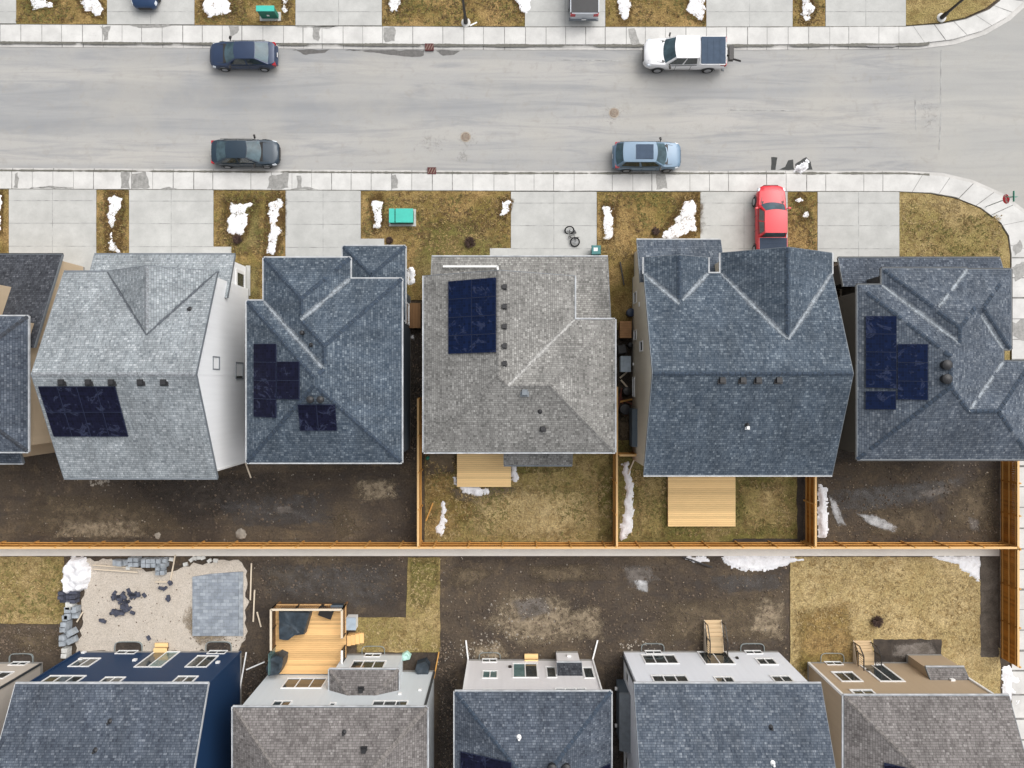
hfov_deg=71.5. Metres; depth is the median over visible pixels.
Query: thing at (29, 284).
house
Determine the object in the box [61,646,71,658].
block stack
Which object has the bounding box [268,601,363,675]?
deck
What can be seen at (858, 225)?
driveway joint
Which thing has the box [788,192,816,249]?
lawn
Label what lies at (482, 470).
deck
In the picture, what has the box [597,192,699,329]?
lawn
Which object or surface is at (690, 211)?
snow patch
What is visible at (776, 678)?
window
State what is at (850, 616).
grass
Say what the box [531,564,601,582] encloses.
soil patch
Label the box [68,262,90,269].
path
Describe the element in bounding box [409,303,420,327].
crate
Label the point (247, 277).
concrete pad
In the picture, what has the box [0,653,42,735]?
house
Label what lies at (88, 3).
snow patch
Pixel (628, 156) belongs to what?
parked car
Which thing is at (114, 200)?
snow patch
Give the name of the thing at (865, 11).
driveway joint
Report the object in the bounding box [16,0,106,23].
lawn
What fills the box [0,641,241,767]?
house
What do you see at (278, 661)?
covered grill
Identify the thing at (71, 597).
block stack
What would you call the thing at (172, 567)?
plank
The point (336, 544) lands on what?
fence
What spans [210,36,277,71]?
parked car
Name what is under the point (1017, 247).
damp patch
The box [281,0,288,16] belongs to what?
wet turf
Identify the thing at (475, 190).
pavement edge
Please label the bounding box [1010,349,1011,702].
pavement
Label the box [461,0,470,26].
street lamp
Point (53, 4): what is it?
wet turf
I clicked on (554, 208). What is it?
driveway
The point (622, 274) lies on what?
loose pipe
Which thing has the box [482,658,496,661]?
window
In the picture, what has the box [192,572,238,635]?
patio
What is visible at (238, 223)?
snow patch
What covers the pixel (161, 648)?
wooden step
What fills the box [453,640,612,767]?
house
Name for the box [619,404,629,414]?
barrel
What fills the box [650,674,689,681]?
window
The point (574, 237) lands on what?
bicycle
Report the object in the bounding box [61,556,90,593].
snow heap
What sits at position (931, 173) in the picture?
kerb
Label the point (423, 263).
lawn bed
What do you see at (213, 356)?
window
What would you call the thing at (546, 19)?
driveway
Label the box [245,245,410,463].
house
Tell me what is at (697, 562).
loose pipe
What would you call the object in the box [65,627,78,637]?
block stack
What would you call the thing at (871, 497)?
soil patch
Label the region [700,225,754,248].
driveway joint
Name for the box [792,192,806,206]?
wet turf
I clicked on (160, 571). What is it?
block stack
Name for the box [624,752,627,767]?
window
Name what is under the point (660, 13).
lawn
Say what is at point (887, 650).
soil bed
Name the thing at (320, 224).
driveway joint
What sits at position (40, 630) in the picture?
soil clods
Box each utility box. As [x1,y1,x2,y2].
[256,6,280,20]
[389,208,415,225]
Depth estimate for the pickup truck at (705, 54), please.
49.41 m
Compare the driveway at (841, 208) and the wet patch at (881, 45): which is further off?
the driveway at (841, 208)
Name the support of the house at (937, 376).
on the ground at (382, 514)
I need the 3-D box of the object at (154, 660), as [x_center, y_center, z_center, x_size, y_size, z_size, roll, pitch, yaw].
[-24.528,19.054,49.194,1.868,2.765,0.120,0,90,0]
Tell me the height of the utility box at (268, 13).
1.230 m
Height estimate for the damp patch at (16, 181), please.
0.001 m
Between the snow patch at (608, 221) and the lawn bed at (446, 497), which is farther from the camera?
the lawn bed at (446, 497)
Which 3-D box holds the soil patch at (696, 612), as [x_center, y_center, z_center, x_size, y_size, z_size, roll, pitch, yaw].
[14.725,16.724,50.769,11.840,0.001,4.138,-2,90,0]
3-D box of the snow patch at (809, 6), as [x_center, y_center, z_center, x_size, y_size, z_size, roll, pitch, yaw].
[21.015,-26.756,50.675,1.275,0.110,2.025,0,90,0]
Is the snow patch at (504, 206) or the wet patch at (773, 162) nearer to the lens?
the snow patch at (504, 206)
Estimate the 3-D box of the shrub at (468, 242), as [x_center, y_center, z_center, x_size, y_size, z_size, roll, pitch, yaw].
[-2.996,-10.077,50.481,0.906,0.489,0.897,0,90,0]
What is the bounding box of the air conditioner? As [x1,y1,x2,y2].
[346,614,357,629]
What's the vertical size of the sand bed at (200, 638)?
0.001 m
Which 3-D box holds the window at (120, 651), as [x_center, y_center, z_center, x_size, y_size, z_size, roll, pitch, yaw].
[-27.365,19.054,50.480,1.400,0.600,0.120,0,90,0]
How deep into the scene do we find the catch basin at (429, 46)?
50.67 m
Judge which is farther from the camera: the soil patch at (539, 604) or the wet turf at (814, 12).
the soil patch at (539, 604)
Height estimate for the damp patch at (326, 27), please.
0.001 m
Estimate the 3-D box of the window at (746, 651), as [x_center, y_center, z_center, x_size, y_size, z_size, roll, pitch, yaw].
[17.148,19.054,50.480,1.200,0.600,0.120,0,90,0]
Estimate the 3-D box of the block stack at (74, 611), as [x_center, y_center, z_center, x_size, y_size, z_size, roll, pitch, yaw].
[-31.221,16.191,50.486,0.921,0.588,0.910,0,90,0]
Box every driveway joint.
[9,189,95,252]
[107,10,193,23]
[129,223,212,246]
[285,201,360,247]
[295,0,381,24]
[511,225,596,248]
[527,11,604,11]
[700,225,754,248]
[706,0,792,25]
[818,192,898,255]
[826,11,905,11]
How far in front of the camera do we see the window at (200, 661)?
48.80 m
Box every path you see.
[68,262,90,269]
[213,247,230,252]
[361,239,383,244]
[490,248,510,254]
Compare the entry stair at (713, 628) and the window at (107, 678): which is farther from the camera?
the entry stair at (713, 628)
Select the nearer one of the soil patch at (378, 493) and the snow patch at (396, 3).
the snow patch at (396, 3)
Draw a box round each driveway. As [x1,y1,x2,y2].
[0,0,15,23]
[9,189,96,263]
[107,0,194,24]
[129,190,213,252]
[285,190,360,255]
[296,0,381,25]
[511,192,596,254]
[525,0,604,26]
[700,192,787,251]
[706,0,792,26]
[817,192,898,261]
[825,0,905,25]
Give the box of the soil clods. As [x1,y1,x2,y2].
[0,318,997,767]
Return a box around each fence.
[0,540,1018,548]
[417,397,422,547]
[612,386,617,547]
[618,451,636,455]
[803,477,816,547]
[1001,461,1020,548]
[1001,549,1020,667]
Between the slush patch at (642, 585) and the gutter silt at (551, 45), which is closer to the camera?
the gutter silt at (551, 45)
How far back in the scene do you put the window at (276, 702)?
45.62 m
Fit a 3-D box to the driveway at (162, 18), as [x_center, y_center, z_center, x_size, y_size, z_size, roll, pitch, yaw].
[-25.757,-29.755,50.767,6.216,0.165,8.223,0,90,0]
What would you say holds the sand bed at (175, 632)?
on the ground at (382, 514)
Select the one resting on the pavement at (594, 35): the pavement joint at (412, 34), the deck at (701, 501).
the pavement joint at (412, 34)
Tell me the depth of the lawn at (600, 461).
50.75 m
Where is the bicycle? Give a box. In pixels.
[564,226,579,246]
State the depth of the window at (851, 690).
45.86 m
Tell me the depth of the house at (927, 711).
44.10 m
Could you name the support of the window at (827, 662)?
in the house at (927, 711)
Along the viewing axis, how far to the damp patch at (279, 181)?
50.67 m
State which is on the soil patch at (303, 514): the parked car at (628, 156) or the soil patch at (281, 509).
the soil patch at (281, 509)
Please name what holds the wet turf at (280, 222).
on the lawn at (250, 258)
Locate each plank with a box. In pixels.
[93,564,141,568]
[93,568,137,572]
[170,555,175,579]
[250,563,251,599]
[253,590,254,621]
[618,388,622,409]
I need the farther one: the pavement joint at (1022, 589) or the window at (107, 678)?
the pavement joint at (1022, 589)
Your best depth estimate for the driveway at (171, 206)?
50.69 m
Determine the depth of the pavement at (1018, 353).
50.68 m
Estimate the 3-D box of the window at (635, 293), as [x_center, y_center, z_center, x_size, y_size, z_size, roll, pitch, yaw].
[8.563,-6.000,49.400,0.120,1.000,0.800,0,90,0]
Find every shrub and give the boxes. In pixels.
[232,234,242,243]
[386,237,393,244]
[464,236,475,248]
[651,227,659,236]
[871,615,883,627]
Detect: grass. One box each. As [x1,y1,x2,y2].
[0,465,793,620]
[16,0,824,260]
[361,560,976,651]
[901,199,1001,255]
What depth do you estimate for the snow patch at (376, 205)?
50.65 m
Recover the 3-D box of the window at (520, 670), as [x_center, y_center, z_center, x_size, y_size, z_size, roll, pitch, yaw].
[0.909,19.644,48.763,1.749,2.466,0.120,0,90,0]
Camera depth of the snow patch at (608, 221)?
50.65 m
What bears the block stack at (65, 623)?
on the ground at (382, 514)
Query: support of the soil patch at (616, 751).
on the ground at (382, 514)
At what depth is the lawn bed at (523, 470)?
50.74 m
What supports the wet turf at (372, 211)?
on the lawn at (414, 291)
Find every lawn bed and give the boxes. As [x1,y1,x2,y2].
[410,559,438,608]
[414,220,501,288]
[425,454,456,475]
[425,456,483,538]
[448,487,513,503]
[474,487,593,536]
[516,467,564,473]
[597,462,612,538]
[634,471,663,537]
[740,484,782,529]
[797,602,852,671]
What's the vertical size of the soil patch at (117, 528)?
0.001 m
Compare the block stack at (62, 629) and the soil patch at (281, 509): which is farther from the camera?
the soil patch at (281, 509)
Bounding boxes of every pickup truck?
[568,0,598,20]
[642,32,740,72]
[752,185,790,249]
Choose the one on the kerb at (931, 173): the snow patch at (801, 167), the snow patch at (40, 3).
the snow patch at (801, 167)
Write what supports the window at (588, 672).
in the house at (557, 712)
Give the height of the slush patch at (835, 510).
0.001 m
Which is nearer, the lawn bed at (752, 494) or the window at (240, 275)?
the window at (240, 275)
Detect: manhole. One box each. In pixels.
[460,132,470,141]
[609,108,618,117]
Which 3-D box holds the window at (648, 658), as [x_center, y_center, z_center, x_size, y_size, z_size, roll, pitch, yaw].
[10.244,19.054,49.213,2.353,1.608,0.120,0,90,0]
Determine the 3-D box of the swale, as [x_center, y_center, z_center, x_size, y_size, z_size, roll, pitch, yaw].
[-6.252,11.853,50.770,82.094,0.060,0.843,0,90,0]
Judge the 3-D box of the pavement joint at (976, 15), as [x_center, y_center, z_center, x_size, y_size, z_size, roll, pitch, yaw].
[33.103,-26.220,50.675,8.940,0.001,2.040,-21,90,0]
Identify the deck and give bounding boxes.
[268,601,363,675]
[457,454,510,486]
[667,477,735,525]
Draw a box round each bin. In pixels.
[591,245,600,254]
[616,344,626,354]
[622,387,630,394]
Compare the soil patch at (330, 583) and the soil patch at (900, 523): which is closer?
the soil patch at (330, 583)
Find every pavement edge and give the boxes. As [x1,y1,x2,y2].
[0,188,959,198]
[1,1,998,26]
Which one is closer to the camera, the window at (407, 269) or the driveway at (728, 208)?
the window at (407, 269)
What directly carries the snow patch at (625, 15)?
on the wet turf at (617, 7)
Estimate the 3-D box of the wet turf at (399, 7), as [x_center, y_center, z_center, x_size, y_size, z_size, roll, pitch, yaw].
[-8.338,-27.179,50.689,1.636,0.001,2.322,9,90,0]
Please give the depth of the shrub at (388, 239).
50.51 m
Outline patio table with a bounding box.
[318,604,333,619]
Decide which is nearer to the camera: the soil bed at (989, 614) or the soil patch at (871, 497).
the soil bed at (989, 614)
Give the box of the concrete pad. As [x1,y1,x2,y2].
[246,266,249,295]
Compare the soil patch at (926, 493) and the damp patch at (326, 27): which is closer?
the damp patch at (326, 27)
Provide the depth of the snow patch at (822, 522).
50.69 m
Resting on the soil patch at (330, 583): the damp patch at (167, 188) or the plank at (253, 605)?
the plank at (253, 605)
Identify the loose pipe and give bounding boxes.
[240,652,246,688]
[246,661,264,669]
[620,262,624,284]
[683,557,711,567]
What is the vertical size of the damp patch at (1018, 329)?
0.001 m
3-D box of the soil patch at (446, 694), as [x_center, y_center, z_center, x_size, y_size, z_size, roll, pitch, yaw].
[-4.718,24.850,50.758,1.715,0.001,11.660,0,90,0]
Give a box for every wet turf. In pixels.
[0,191,3,232]
[27,0,57,10]
[77,0,106,18]
[104,190,124,252]
[198,0,234,17]
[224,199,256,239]
[262,192,285,257]
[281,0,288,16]
[369,194,384,232]
[387,0,402,15]
[512,0,524,15]
[601,201,617,243]
[616,0,632,23]
[654,192,702,237]
[686,0,705,25]
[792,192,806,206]
[797,206,810,220]
[800,0,816,23]
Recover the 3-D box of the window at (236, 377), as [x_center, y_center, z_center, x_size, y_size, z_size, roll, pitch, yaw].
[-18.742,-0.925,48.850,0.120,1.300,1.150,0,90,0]
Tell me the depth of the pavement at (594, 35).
50.68 m
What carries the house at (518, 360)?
on the ground at (382, 514)
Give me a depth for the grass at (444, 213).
50.66 m
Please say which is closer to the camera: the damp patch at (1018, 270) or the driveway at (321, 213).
the damp patch at (1018, 270)
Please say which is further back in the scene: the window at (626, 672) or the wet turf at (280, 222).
the wet turf at (280, 222)
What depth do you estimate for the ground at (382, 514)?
50.80 m
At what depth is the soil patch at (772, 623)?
50.77 m
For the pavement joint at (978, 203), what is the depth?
50.67 m
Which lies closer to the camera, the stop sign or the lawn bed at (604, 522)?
the stop sign
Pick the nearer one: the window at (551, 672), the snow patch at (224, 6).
the window at (551, 672)
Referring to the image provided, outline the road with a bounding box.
[0,8,1023,208]
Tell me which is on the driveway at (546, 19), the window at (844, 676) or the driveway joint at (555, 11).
the driveway joint at (555, 11)
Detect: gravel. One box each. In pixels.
[0,337,996,753]
[87,568,244,649]
[90,480,659,658]
[440,462,995,653]
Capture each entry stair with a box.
[704,620,727,657]
[853,640,881,670]
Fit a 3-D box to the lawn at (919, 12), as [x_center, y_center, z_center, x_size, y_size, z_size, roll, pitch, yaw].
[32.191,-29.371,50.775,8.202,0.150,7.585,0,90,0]
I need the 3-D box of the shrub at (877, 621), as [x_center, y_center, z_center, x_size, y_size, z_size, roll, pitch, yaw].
[25.976,16.891,50.525,0.868,0.500,0.905,43,90,0]
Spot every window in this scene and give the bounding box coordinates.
[0,671,14,678]
[8,661,29,664]
[40,675,86,681]
[67,657,100,666]
[99,676,125,681]
[114,650,138,653]
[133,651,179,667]
[172,675,198,681]
[184,655,218,667]
[206,650,227,653]
[213,356,219,369]
[235,362,243,378]
[236,269,245,287]
[271,700,292,704]
[280,677,327,688]
[349,660,386,667]
[364,653,380,656]
[371,700,408,704]
[406,303,409,324]
[407,269,408,284]
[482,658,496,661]
[482,670,497,678]
[512,663,538,677]
[545,666,556,677]
[555,687,586,688]
[582,666,595,678]
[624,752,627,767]
[625,668,628,685]
[632,377,634,396]
[633,291,636,303]
[633,329,636,339]
[639,340,642,351]
[641,654,679,663]
[645,650,661,653]
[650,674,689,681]
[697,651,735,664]
[713,676,735,681]
[744,650,762,653]
[754,657,778,664]
[769,675,794,681]
[824,661,843,664]
[831,671,863,681]
[849,689,874,692]
[860,664,905,681]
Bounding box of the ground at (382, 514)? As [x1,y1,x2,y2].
[0,0,1009,767]
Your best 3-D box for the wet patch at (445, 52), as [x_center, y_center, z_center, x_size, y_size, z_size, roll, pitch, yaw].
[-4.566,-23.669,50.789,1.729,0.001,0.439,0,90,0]
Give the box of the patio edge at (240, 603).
[239,572,242,635]
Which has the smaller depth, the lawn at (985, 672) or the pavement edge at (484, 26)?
the pavement edge at (484, 26)
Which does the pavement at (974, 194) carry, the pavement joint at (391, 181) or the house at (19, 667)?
the pavement joint at (391, 181)
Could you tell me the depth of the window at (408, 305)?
49.56 m
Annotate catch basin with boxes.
[425,43,433,50]
[427,167,435,173]
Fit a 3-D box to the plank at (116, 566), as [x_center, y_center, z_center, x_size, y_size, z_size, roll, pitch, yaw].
[-28.103,13.019,50.630,3.500,0.070,0.090,4,90,0]
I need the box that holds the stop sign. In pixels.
[986,191,1017,206]
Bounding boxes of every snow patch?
[30,0,52,9]
[80,0,103,15]
[107,195,121,252]
[202,0,230,16]
[227,202,251,234]
[267,198,282,254]
[282,0,287,12]
[371,201,382,227]
[388,0,400,11]
[409,267,415,284]
[435,501,446,535]
[460,487,488,496]
[497,198,513,219]
[500,200,510,214]
[511,467,518,481]
[515,0,530,12]
[602,206,612,239]
[617,0,630,19]
[619,461,634,540]
[662,200,696,237]
[685,556,709,562]
[686,0,705,19]
[721,555,803,571]
[794,159,808,173]
[801,0,814,20]
[817,484,828,537]
[933,556,980,581]
[1001,665,1019,704]
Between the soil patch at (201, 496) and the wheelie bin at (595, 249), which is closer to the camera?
the wheelie bin at (595, 249)
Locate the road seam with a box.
[560,50,941,149]
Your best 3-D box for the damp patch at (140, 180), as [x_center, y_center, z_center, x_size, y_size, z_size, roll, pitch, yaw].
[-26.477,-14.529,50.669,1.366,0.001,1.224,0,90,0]
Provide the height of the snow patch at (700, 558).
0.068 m
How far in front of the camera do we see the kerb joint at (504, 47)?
50.77 m
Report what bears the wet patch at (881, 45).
on the gutter silt at (551, 45)
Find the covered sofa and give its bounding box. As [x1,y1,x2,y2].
[279,607,311,639]
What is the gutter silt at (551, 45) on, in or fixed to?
on the pavement at (594, 35)
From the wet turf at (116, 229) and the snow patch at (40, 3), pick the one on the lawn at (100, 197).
the wet turf at (116, 229)
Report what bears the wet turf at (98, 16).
on the lawn at (80, 17)
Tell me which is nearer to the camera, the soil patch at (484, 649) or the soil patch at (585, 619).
the soil patch at (484, 649)
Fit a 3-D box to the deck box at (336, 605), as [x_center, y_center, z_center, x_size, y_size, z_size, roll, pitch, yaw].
[-12.187,15.584,49.685,0.840,0.490,0.400,0,90,0]
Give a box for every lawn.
[0,189,8,252]
[0,556,64,623]
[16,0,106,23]
[96,190,128,252]
[194,0,295,24]
[214,190,284,298]
[356,557,439,652]
[361,191,510,299]
[382,0,524,26]
[425,454,612,541]
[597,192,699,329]
[605,0,705,26]
[618,440,797,541]
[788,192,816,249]
[790,556,1000,692]
[793,0,824,26]
[899,192,1009,359]
[906,0,994,25]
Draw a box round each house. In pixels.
[0,253,84,464]
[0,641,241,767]
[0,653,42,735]
[31,253,248,479]
[231,646,434,767]
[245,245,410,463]
[422,255,615,466]
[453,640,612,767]
[615,643,835,767]
[629,238,853,476]
[808,653,1023,767]
[833,256,1023,460]
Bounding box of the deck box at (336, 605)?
[331,603,343,608]
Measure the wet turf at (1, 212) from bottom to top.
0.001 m
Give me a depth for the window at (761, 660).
48.81 m
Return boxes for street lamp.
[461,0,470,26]
[937,0,963,22]
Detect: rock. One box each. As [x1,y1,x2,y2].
[154,532,160,538]
[236,528,246,539]
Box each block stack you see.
[57,590,79,603]
[59,625,71,631]
[59,633,70,645]
[60,615,72,627]
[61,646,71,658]
[64,605,80,619]
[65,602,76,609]
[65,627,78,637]
[66,635,78,644]
[113,559,128,566]
[128,556,141,566]
[141,557,168,567]
[155,566,166,574]
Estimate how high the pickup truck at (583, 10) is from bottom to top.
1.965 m
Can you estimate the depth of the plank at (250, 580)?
50.57 m
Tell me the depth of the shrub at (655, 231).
50.50 m
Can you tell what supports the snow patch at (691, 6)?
on the wet turf at (704, 15)
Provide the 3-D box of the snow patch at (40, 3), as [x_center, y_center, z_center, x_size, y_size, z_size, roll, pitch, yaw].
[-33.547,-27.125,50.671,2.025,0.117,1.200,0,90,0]
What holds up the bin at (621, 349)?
on the soil patch at (624, 378)
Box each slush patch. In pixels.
[635,580,646,590]
[831,500,844,523]
[861,515,892,528]
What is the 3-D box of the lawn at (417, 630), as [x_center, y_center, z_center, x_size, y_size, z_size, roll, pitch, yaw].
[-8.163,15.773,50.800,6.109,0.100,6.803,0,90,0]
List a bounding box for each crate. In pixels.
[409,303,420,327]
[619,321,630,337]
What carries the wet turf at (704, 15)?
on the lawn at (660, 13)
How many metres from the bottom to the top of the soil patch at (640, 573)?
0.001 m
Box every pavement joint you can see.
[11,171,825,190]
[20,24,808,43]
[912,176,1023,248]
[913,0,1023,40]
[1012,257,1023,740]
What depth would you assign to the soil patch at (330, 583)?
50.76 m
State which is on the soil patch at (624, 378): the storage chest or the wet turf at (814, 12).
the storage chest
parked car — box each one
[131,0,160,9]
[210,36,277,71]
[211,134,280,168]
[612,137,680,172]
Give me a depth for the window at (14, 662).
50.54 m
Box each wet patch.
[297,49,328,54]
[352,50,423,56]
[437,50,458,55]
[771,157,776,169]
[779,160,793,169]
[795,157,812,169]
[865,45,896,46]
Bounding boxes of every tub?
[402,650,410,660]
[626,308,633,316]
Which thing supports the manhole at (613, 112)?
on the road patch
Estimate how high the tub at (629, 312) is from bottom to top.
0.783 m
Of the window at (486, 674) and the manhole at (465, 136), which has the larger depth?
the manhole at (465, 136)
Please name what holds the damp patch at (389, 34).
on the pavement at (594, 35)
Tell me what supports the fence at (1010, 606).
on the ground at (382, 514)
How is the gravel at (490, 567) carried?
on the ground at (382, 514)
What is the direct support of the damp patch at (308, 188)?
on the pavement at (974, 194)
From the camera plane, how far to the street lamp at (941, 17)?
50.16 m
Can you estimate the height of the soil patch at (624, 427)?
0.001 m
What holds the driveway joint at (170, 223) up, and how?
on the driveway at (171, 206)
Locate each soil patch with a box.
[11,633,60,650]
[25,495,183,538]
[56,521,142,536]
[133,473,283,518]
[229,495,332,525]
[243,661,267,701]
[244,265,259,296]
[267,564,392,606]
[275,505,292,513]
[334,508,358,536]
[356,480,395,500]
[411,315,421,450]
[437,673,453,767]
[447,567,489,587]
[475,642,506,658]
[490,594,581,644]
[515,597,549,617]
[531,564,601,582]
[567,608,600,637]
[605,667,620,767]
[616,338,631,396]
[619,404,630,439]
[624,566,653,586]
[662,596,768,640]
[750,598,783,640]
[835,449,854,462]
[838,480,958,510]
[868,508,945,536]
[919,487,946,498]
[943,470,994,532]
[969,517,978,529]
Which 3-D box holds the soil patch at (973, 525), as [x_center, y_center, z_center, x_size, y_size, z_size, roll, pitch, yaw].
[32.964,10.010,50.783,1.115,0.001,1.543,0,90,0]
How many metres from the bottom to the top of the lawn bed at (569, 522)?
0.001 m
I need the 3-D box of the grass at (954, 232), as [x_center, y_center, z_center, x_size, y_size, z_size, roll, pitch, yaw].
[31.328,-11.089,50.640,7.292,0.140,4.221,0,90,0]
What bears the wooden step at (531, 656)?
on the ground at (382, 514)
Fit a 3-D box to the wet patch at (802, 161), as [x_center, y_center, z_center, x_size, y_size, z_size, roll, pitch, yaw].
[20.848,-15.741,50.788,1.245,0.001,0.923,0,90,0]
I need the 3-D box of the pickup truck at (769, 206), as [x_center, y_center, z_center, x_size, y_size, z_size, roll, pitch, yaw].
[18.120,-11.152,49.697,2.535,1.965,5.538,0,90,0]
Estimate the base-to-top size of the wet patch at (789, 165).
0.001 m
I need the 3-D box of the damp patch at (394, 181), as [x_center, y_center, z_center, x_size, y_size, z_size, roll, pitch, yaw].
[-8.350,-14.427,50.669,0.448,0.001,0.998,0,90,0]
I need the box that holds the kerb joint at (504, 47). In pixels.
[62,44,898,49]
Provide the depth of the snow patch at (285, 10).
50.67 m
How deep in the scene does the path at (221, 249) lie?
50.68 m
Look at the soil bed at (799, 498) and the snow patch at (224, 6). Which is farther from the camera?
the soil bed at (799, 498)
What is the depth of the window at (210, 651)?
50.49 m
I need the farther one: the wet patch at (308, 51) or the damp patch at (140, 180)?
the wet patch at (308, 51)
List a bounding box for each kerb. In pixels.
[0,2,1023,49]
[0,168,1023,212]
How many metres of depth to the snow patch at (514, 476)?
50.66 m
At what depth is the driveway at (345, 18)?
50.69 m
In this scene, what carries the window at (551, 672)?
in the house at (557, 712)
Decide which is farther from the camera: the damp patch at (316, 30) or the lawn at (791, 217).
the lawn at (791, 217)
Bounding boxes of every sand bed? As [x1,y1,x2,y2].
[75,558,248,651]
[185,609,222,643]
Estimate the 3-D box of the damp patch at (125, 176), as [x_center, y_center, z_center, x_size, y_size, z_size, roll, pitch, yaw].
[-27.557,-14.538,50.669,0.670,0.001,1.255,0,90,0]
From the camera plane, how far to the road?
50.79 m
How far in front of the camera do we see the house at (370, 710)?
44.23 m
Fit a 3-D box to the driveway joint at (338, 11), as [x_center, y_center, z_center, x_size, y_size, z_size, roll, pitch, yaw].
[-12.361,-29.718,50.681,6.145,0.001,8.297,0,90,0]
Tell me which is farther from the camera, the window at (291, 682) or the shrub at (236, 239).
the shrub at (236, 239)
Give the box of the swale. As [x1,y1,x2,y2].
[0,545,999,555]
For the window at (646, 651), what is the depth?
50.44 m
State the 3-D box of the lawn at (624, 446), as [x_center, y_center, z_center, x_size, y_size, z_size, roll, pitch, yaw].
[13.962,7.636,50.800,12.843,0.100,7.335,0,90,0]
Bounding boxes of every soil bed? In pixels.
[733,477,803,541]
[873,639,941,661]
[892,641,935,657]
[980,556,998,656]
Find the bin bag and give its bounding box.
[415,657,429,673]
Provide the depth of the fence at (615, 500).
48.95 m
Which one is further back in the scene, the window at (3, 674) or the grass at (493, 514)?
the grass at (493, 514)
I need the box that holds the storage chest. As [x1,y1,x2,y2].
[619,356,630,371]
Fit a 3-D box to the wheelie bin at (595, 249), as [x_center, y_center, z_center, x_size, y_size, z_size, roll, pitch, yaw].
[5.895,-9.344,50.207,0.660,0.950,0.750,0,90,0]
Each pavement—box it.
[0,0,1023,44]
[0,171,1023,267]
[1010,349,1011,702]
[1012,255,1023,746]
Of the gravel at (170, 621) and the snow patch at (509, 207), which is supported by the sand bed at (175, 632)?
the gravel at (170, 621)
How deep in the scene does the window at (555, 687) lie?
45.81 m
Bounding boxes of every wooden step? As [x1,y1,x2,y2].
[153,643,167,652]
[525,653,537,660]
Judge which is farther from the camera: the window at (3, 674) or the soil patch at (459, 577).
the soil patch at (459, 577)
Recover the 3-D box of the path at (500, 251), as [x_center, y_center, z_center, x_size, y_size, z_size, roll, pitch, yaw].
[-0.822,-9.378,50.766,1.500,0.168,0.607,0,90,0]
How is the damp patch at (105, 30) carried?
on the pavement at (594, 35)
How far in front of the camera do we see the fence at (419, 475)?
49.85 m
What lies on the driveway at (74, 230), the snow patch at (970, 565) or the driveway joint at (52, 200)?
the driveway joint at (52, 200)
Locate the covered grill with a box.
[266,649,287,675]
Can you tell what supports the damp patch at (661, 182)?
on the pavement at (974, 194)
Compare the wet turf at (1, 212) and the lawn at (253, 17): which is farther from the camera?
the lawn at (253, 17)
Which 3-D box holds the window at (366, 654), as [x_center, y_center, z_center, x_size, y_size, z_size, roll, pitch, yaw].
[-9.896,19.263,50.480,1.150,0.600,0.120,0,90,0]
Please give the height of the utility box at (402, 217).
0.800 m
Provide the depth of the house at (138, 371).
43.11 m
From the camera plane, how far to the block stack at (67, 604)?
50.19 m
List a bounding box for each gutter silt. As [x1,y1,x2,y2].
[0,41,929,46]
[0,169,929,175]
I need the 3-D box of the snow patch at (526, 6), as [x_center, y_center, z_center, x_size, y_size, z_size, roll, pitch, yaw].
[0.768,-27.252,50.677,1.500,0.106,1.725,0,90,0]
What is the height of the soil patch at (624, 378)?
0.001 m
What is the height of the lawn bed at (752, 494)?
0.001 m
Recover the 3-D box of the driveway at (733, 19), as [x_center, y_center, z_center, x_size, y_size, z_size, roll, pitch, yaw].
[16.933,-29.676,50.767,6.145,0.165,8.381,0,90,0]
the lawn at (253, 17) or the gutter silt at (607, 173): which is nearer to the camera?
the gutter silt at (607, 173)
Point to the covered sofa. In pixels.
(292, 624)
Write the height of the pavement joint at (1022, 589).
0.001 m
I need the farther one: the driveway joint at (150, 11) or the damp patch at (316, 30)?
the driveway joint at (150, 11)
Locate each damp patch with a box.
[14,172,18,187]
[30,186,72,188]
[100,26,110,39]
[121,171,129,188]
[131,24,170,27]
[131,172,149,188]
[159,187,175,189]
[228,25,238,35]
[267,172,288,188]
[290,187,312,189]
[296,26,337,28]
[297,176,301,187]
[313,25,319,40]
[383,27,395,41]
[392,175,397,187]
[628,28,640,44]
[656,173,666,189]
[1011,262,1023,280]
[1013,240,1022,254]
[1013,319,1023,340]
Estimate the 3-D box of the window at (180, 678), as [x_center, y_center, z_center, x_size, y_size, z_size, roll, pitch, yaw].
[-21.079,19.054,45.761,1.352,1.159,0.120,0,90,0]
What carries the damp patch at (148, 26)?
on the pavement at (594, 35)
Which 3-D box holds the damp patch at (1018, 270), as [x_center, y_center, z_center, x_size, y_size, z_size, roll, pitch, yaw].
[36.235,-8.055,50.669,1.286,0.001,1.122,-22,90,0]
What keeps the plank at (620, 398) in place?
on the plank

